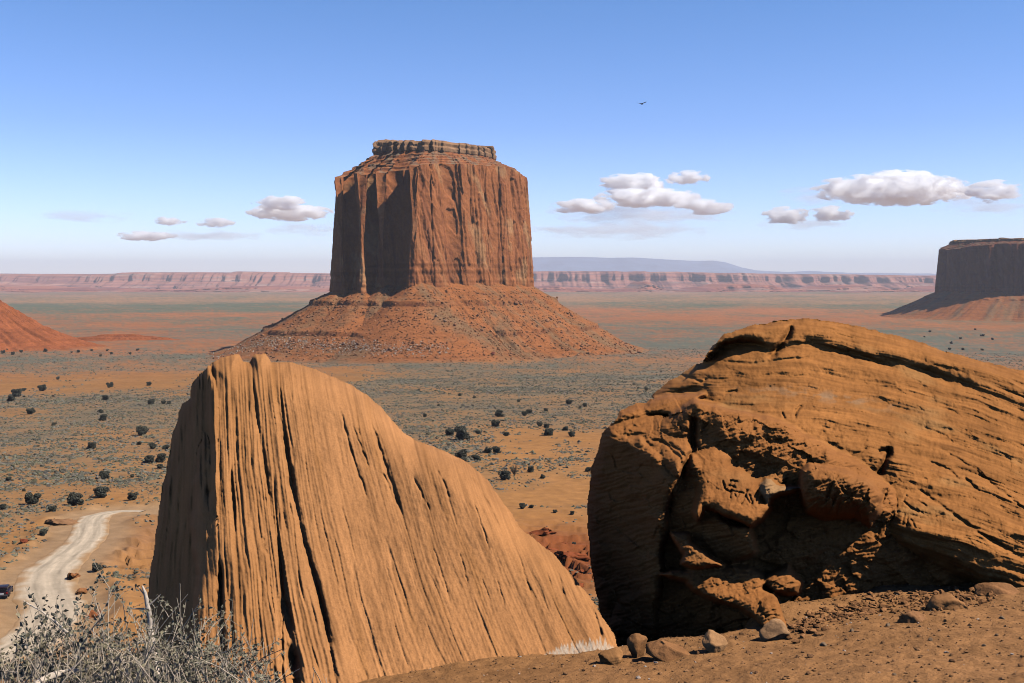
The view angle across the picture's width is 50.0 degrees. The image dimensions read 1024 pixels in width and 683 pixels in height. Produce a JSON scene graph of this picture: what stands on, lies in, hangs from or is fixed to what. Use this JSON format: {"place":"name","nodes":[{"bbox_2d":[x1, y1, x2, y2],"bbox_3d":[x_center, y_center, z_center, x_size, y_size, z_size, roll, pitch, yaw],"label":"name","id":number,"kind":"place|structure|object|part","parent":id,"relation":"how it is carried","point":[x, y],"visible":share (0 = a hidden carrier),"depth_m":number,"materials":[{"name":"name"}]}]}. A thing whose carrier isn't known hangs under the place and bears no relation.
{"place":"outdoors","nodes":[
{"label":"outdoors","id":0,"kind":"place"},
{"bbox_2d":[0,300,114,351],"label":"hill","id":1,"kind":"structure","parent":0,"point":[19,330],"depth_m":1601.74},
{"bbox_2d":[0,510,144,664],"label":"dirt road","id":2,"kind":"structure","parent":0,"point":[50,571],"depth_m":173.70,"materials":[{"name":"beige soil"}]},
{"bbox_2d":[76,334,180,340],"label":"hill","id":3,"kind":"structure","parent":0,"point":[111,337],"depth_m":1887.27,"materials":[{"name":"brown soil"}]},
{"bbox_2d":[0,281,934,291],"bbox_3d":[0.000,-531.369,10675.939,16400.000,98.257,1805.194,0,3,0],"label":"red foothills","id":4,"kind":"structure","parent":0,"point":[635,286],"depth_m":10321.53,"materials":[{"name":"brown stone"}]},
{"bbox_2d":[0,271,935,288],"bbox_3d":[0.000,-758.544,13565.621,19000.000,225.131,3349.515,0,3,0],"label":"cliffs","id":5,"kind":"structure","parent":0,"point":[579,279],"depth_m":12597.77,"materials":[{"name":"brown stone"}]},
{"bbox_2d":[0,291,1023,682],"bbox_3d":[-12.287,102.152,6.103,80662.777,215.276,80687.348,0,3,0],"label":"ground","id":6,"kind":"structure","parent":0,"point":[202,325],"depth_m":468.12,"materials":[{"name":"soil"}]},
{"bbox_2d":[0,504,6,509],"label":"juniper","id":7,"kind":"object","parent":6,"relation":"on","point":[2,506],"visible":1,"depth_m":245.46,"materials":[{"name":"green plant"}]},
{"bbox_2d":[0,584,12,596],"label":"car","id":8,"kind":"object","parent":6,"relation":"on","point":[6,589],"visible":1,"depth_m":162.54,"materials":[{"name":"paint"}]},
{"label":"window","id":9,"kind":"part","parent":8,"relation":"part of","materials":[{"name":"black glass"}]},
{"bbox_2d":[6,395,15,400],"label":"juniper","id":10,"kind":"object","parent":6,"relation":"on","point":[11,397],"visible":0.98,"depth_m":708.72,"materials":[{"name":"green plant"}]},
{"bbox_2d":[11,388,21,396],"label":"juniper","id":11,"kind":"object","parent":6,"relation":"on","point":[16,392],"visible":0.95,"depth_m":754.40,"materials":[{"name":"green plant"}]},
{"bbox_2d":[20,539,28,543],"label":"rock ledge","id":12,"kind":"object","parent":6,"relation":"on","point":[22,541],"visible":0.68,"depth_m":201.99,"materials":[{"name":"stone"}]},
{"bbox_2d":[26,408,35,413],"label":"juniper","id":13,"kind":"object","parent":6,"relation":"on","point":[30,411],"visible":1,"depth_m":584.43,"materials":[{"name":"green plant"}]},
{"bbox_2d":[24,492,41,503],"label":"juniper","id":14,"kind":"object","parent":6,"relation":"on","point":[32,498],"visible":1,"depth_m":251.19,"materials":[{"name":"green plant"}]},
{"bbox_2d":[37,384,46,390],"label":"juniper","id":15,"kind":"object","parent":6,"relation":"on","point":[43,387],"visible":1,"depth_m":819.30,"materials":[{"name":"green plant"}]},
{"bbox_2d":[39,528,47,535],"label":"juniper","id":16,"kind":"object","parent":6,"relation":"on","point":[43,531],"visible":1,"depth_m":209.66,"materials":[{"name":"green plant"}]},
{"bbox_2d":[48,505,56,511],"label":"juniper","id":17,"kind":"object","parent":6,"relation":"on","point":[52,508],"visible":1,"depth_m":239.13,"materials":[{"name":"green plant"}]},
{"bbox_2d":[44,518,77,524],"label":"rock ledge","id":18,"kind":"object","parent":6,"relation":"on","point":[68,521],"visible":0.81,"depth_m":223.67,"materials":[{"name":"stone"}]},
{"bbox_2d":[0,587,128,682],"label":"desert shrub","id":19,"kind":"object","parent":6,"relation":"on","point":[48,636],"visible":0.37,"depth_m":5.21,"materials":[{"name":"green plant"}]},
{"bbox_2d":[23,601,72,635],"bbox_3d":[-2.191,1.307,5.182,0.232,0.168,0.014,0,3,2],"label":"dead branch","id":20,"kind":"object","parent":19,"relation":"attached to","point":[56,622],"visible":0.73,"depth_m":5.18,"materials":[{"name":"grey wood"}]},
{"bbox_2d":[0,601,136,682],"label":"desert shrub","id":21,"kind":"object","parent":6,"relation":"on","point":[3,667],"visible":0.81,"depth_m":4.42,"materials":[{"name":"grey plant"}]},
{"bbox_2d":[35,663,86,682],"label":"dead branch","id":22,"kind":"object","parent":21,"relation":"on","point":[53,675],"visible":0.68,"depth_m":4.38,"materials":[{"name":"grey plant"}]},
{"bbox_2d":[67,573,80,579],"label":"rock ledge","id":23,"kind":"object","parent":6,"relation":"on","point":[70,576],"visible":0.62,"depth_m":173.86,"materials":[{"name":"stone"}]},
{"bbox_2d":[66,492,83,505],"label":"juniper","id":24,"kind":"object","parent":6,"relation":"on","point":[73,498],"visible":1,"depth_m":246.86,"materials":[{"name":"green plant"}]},
{"bbox_2d":[75,588,86,594],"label":"rock ledge","id":25,"kind":"object","parent":6,"relation":"on","point":[79,591],"visible":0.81,"depth_m":164.61,"materials":[{"name":"stone"}]},
{"bbox_2d":[83,610,100,619],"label":"rock ledge","id":26,"kind":"object","parent":6,"relation":"on","point":[92,613],"visible":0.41,"depth_m":151.17,"materials":[{"name":"stone"}]},
{"bbox_2d":[87,442,96,448],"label":"juniper","id":27,"kind":"object","parent":6,"relation":"on","point":[92,445],"visible":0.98,"depth_m":380.59,"materials":[{"name":"green plant"}]},
{"bbox_2d":[92,562,102,571],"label":"juniper","id":28,"kind":"object","parent":6,"relation":"on","point":[95,569],"visible":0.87,"depth_m":178.69,"materials":[{"name":"green plant"}]},
{"bbox_2d":[93,486,109,497],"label":"juniper","id":29,"kind":"object","parent":6,"relation":"on","point":[100,491],"visible":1,"depth_m":257.73,"materials":[{"name":"green plant"}]},
{"bbox_2d":[98,414,107,420],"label":"juniper","id":30,"kind":"object","parent":6,"relation":"on","point":[103,417],"visible":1,"depth_m":532.34,"materials":[{"name":"green plant"}]},
{"bbox_2d":[49,559,159,682],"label":"desert shrub","id":31,"kind":"object","parent":6,"relation":"on","point":[101,614],"visible":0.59,"depth_m":4.92,"materials":[{"name":"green plant"}]},
{"bbox_2d":[99,470,109,478],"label":"juniper","id":32,"kind":"object","parent":6,"relation":"on","point":[103,474],"visible":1,"depth_m":295.16,"materials":[{"name":"green plant"}]},
{"bbox_2d":[101,395,108,400],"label":"juniper","id":33,"kind":"object","parent":6,"relation":"on","point":[106,397],"visible":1,"depth_m":688.02,"materials":[{"name":"green plant"}]},
{"bbox_2d":[106,382,113,387],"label":"juniper","id":34,"kind":"object","parent":6,"relation":"on","point":[111,384],"visible":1,"depth_m":848.57,"materials":[{"name":"green plant"}]},
{"bbox_2d":[35,587,187,682],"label":"desert shrub","id":35,"kind":"object","parent":6,"relation":"on","point":[100,652],"visible":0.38,"depth_m":4.71,"materials":[{"name":"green plant"}]},
{"bbox_2d":[44,607,207,682],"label":"desert shrub","id":36,"kind":"object","parent":6,"relation":"on","point":[129,667],"visible":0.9,"depth_m":4.20,"materials":[{"name":"grey plant"}]},
{"bbox_2d":[127,492,138,499],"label":"juniper","id":37,"kind":"object","parent":6,"relation":"on","point":[131,495],"visible":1,"depth_m":253.11,"materials":[{"name":"green plant"}]},
{"bbox_2d":[136,426,148,435],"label":"juniper","id":38,"kind":"object","parent":6,"relation":"on","point":[140,430],"visible":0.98,"depth_m":442.37,"materials":[{"name":"green plant"}]},
{"bbox_2d":[144,455,154,462],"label":"juniper","id":39,"kind":"object","parent":6,"relation":"on","point":[148,458],"visible":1,"depth_m":328.28,"materials":[{"name":"green plant"}]},
{"bbox_2d":[148,399,154,403],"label":"juniper","id":40,"kind":"object","parent":6,"relation":"on","point":[151,401],"visible":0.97,"depth_m":635.89,"materials":[{"name":"green plant"}]},
{"bbox_2d":[149,443,156,448],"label":"juniper","id":41,"kind":"object","parent":6,"relation":"on","point":[153,445],"visible":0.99,"depth_m":374.85,"materials":[{"name":"green plant"}]},
{"bbox_2d":[155,453,165,461],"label":"juniper","id":42,"kind":"object","parent":6,"relation":"on","point":[161,457],"visible":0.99,"depth_m":330.79,"materials":[{"name":"green plant"}]},
{"bbox_2d":[96,590,279,682],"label":"desert shrub","id":43,"kind":"object","parent":6,"relation":"on","point":[211,624],"visible":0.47,"depth_m":4.99,"materials":[{"name":"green plant"}]},
{"bbox_2d":[130,586,160,681],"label":"dead branch","id":44,"kind":"object","parent":43,"relation":"in","point":[146,600],"visible":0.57,"depth_m":4.97,"materials":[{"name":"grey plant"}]},
{"bbox_2d":[133,598,292,682],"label":"desert shrub","id":45,"kind":"object","parent":6,"relation":"on","point":[226,672],"visible":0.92,"depth_m":4.47,"materials":[{"name":"grey plant"}]},
{"bbox_2d":[242,618,326,682],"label":"desert shrub","id":46,"kind":"object","parent":6,"relation":"on","point":[269,658],"visible":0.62,"depth_m":5.00,"materials":[{"name":"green plant"}]},
{"bbox_2d":[146,354,617,682],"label":"sandstone boulder","id":47,"kind":"object","parent":6,"relation":"on","point":[333,530],"visible":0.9,"depth_m":10.21,"materials":[{"name":"brown stone"}]},
{"bbox_2d":[207,287,637,361],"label":"rubble","id":48,"kind":"object","parent":6,"relation":"on","point":[343,344],"visible":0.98,"depth_m":1349.14,"materials":[{"name":"stone"}]},
{"bbox_2d":[209,139,650,364],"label":"sandstone butte","id":49,"kind":"object","parent":6,"relation":"on","point":[439,216],"visible":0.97,"depth_m":1436.69,"materials":[{"name":"brown stone"}]},
{"bbox_2d":[445,428,454,435],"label":"juniper","id":50,"kind":"object","parent":6,"relation":"on","point":[449,431],"visible":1,"depth_m":422.66,"materials":[{"name":"green plant"}]},
{"bbox_2d":[455,449,466,458],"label":"juniper","id":51,"kind":"object","parent":6,"relation":"on","point":[461,453],"visible":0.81,"depth_m":325.56,"materials":[{"name":"green plant"}]},
{"bbox_2d":[454,426,470,439],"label":"juniper","id":52,"kind":"object","parent":6,"relation":"on","point":[461,433],"visible":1,"depth_m":395.59,"materials":[{"name":"green plant"}]},
{"bbox_2d":[471,454,480,460],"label":"juniper","id":53,"kind":"object","parent":6,"relation":"on","point":[475,457],"visible":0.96,"depth_m":326.08,"materials":[{"name":"green plant"}]},
{"bbox_2d":[484,447,491,452],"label":"juniper","id":54,"kind":"object","parent":6,"relation":"on","point":[487,449],"visible":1,"depth_m":343.82,"materials":[{"name":"green plant"}]},
{"bbox_2d":[491,420,499,426],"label":"juniper","id":55,"kind":"object","parent":6,"relation":"on","point":[494,423],"visible":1,"depth_m":465.19,"materials":[{"name":"green plant"}]},
{"bbox_2d":[492,446,500,452],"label":"juniper","id":56,"kind":"object","parent":6,"relation":"on","point":[496,449],"visible":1,"depth_m":344.33,"materials":[{"name":"green plant"}]},
{"bbox_2d":[494,409,503,416],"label":"juniper","id":57,"kind":"object","parent":6,"relation":"on","point":[498,412],"visible":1,"depth_m":528.75,"materials":[{"name":"green plant"}]},
{"bbox_2d":[498,470,510,479],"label":"juniper","id":58,"kind":"object","parent":6,"relation":"on","point":[503,474],"visible":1,"depth_m":284.64,"materials":[{"name":"green plant"}]},
{"bbox_2d":[0,347,1023,653],"bbox_3d":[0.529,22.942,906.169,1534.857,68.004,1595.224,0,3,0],"label":"sagebrush scrub","id":59,"kind":"object","parent":6,"relation":"on","point":[56,477],"visible":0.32,"depth_m":511.79,"materials":[{"name":"green plant"}]},
{"bbox_2d":[510,461,519,474],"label":"dead bush","id":60,"kind":"object","parent":6,"relation":"on","point":[513,470],"visible":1,"depth_m":294.98,"materials":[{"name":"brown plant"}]},
{"bbox_2d":[519,503,526,508],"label":"juniper","id":61,"kind":"object","parent":6,"relation":"on","point":[522,505],"visible":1,"depth_m":237.33,"materials":[{"name":"green plant"}]},
{"bbox_2d":[527,466,533,471],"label":"juniper","id":62,"kind":"object","parent":6,"relation":"on","point":[530,468],"visible":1,"depth_m":300.63,"materials":[{"name":"green plant"}]},
{"bbox_2d":[526,527,556,535],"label":"rock ledge","id":63,"kind":"object","parent":6,"relation":"on","point":[544,531],"visible":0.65,"depth_m":210.35,"materials":[{"name":"stone"}]},
{"bbox_2d":[543,428,553,435],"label":"juniper","id":64,"kind":"object","parent":6,"relation":"on","point":[549,431],"visible":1,"depth_m":418.37,"materials":[{"name":"green plant"}]},
{"bbox_2d":[553,551,576,560],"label":"rock ledge","id":65,"kind":"object","parent":6,"relation":"on","point":[561,555],"visible":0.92,"depth_m":189.00,"materials":[{"name":"stone"}]},
{"bbox_2d":[568,431,574,436],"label":"juniper","id":66,"kind":"object","parent":6,"relation":"on","point":[571,433],"visible":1,"depth_m":407.27,"materials":[{"name":"green plant"}]},
{"bbox_2d":[567,551,589,561],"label":"rock ledge","id":67,"kind":"object","parent":6,"relation":"on","point":[583,557],"visible":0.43,"depth_m":192.28,"materials":[{"name":"stone"}]},
{"bbox_2d":[598,647,622,664],"bbox_3d":[0.779,2.482,8.622,0.202,0.155,0.163,-2,4,-28],"label":"stone","id":68,"kind":"object","parent":6,"relation":"on","point":[612,656],"visible":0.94,"depth_m":8.58,"materials":[{"name":"brown stone"}]},
{"bbox_2d":[627,633,647,657],"bbox_3d":[0.982,2.444,8.744,0.152,0.254,0.136,3,5,41],"label":"stone","id":69,"kind":"object","parent":6,"relation":"on","point":[636,643],"visible":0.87,"depth_m":8.70,"materials":[{"name":"brown stone"}]},
{"bbox_2d":[645,639,690,661],"bbox_3d":[1.211,2.412,8.536,0.361,0.172,0.235,2,4,27],"label":"stone","id":70,"kind":"object","parent":6,"relation":"on","point":[661,650],"visible":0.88,"depth_m":8.48,"materials":[{"name":"brown stone"}]},
{"bbox_2d":[702,629,727,652],"bbox_3d":[1.571,2.339,8.501,0.198,0.190,0.158,0,3,6],"label":"stone","id":71,"kind":"object","parent":6,"relation":"on","point":[713,641],"visible":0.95,"depth_m":8.47,"materials":[{"name":"brown stone"}]},
{"bbox_2d":[759,618,789,641],"bbox_3d":[2.092,2.316,8.751,0.255,0.196,0.179,-2,4,-24],"label":"stone","id":72,"kind":"object","parent":6,"relation":"on","point":[773,629],"visible":0.9,"depth_m":8.71,"materials":[{"name":"brown stone"}]},
{"bbox_2d":[587,318,1023,646],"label":"sandstone boulder","id":73,"kind":"object","parent":6,"relation":"on","point":[739,479],"visible":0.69,"depth_m":10.60,"materials":[{"name":"brown stone"}]},
{"bbox_2d":[785,583,997,643],"bbox_3d":[3.481,2.291,9.604,3.382,0.291,1.192,-2,4,-34],"label":"rubble","id":74,"kind":"object","parent":6,"relation":"on","point":[800,625],"visible":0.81,"depth_m":9.49,"materials":[{"name":"stone"}]},
{"bbox_2d":[897,610,925,622],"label":"stone","id":75,"kind":"object","parent":6,"relation":"on","point":[912,616],"visible":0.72,"depth_m":8.73,"materials":[{"name":"brown stone"}]},
{"bbox_2d":[926,593,968,609],"bbox_3d":[3.649,2.212,9.232,0.365,0.191,0.306,0,3,3],"label":"stone","id":76,"kind":"object","parent":6,"relation":"on","point":[946,601],"visible":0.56,"depth_m":9.10,"materials":[{"name":"brown stone"}]},
{"bbox_2d":[881,238,1023,322],"bbox_3d":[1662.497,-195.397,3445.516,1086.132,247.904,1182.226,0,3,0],"label":"sandstone mesa","id":77,"kind":"structure","parent":6,"relation":"on","point":[979,279],"depth_m":3190.92,"materials":[{"name":"brown stone"}]},
{"bbox_2d":[974,582,1019,595],"bbox_3d":[4.235,2.182,9.591,0.374,0.132,0.275,2,4,28],"label":"stone","id":78,"kind":"object","parent":6,"relation":"on","point":[996,588],"visible":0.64,"depth_m":9.58,"materials":[{"name":"brown stone"}]},
{"bbox_2d":[0,0,1023,273],"label":"sky","id":79,"kind":"structure","parent":0,"point":[847,136],"materials":[{"name":"blue"}]},
{"bbox_2d":[400,583,1023,682],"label":"gravel","id":80,"kind":"structure","parent":0,"point":[797,656],"depth_m":8.30,"materials":[{"name":"stone"}]},
{"bbox_2d":[532,257,935,275],"bbox_3d":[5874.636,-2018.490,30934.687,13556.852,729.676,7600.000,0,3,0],"label":"mountains","id":81,"kind":"structure","parent":0,"point":[594,264],"depth_m":29634.38,"materials":[{"name":"stone"}]}
]}

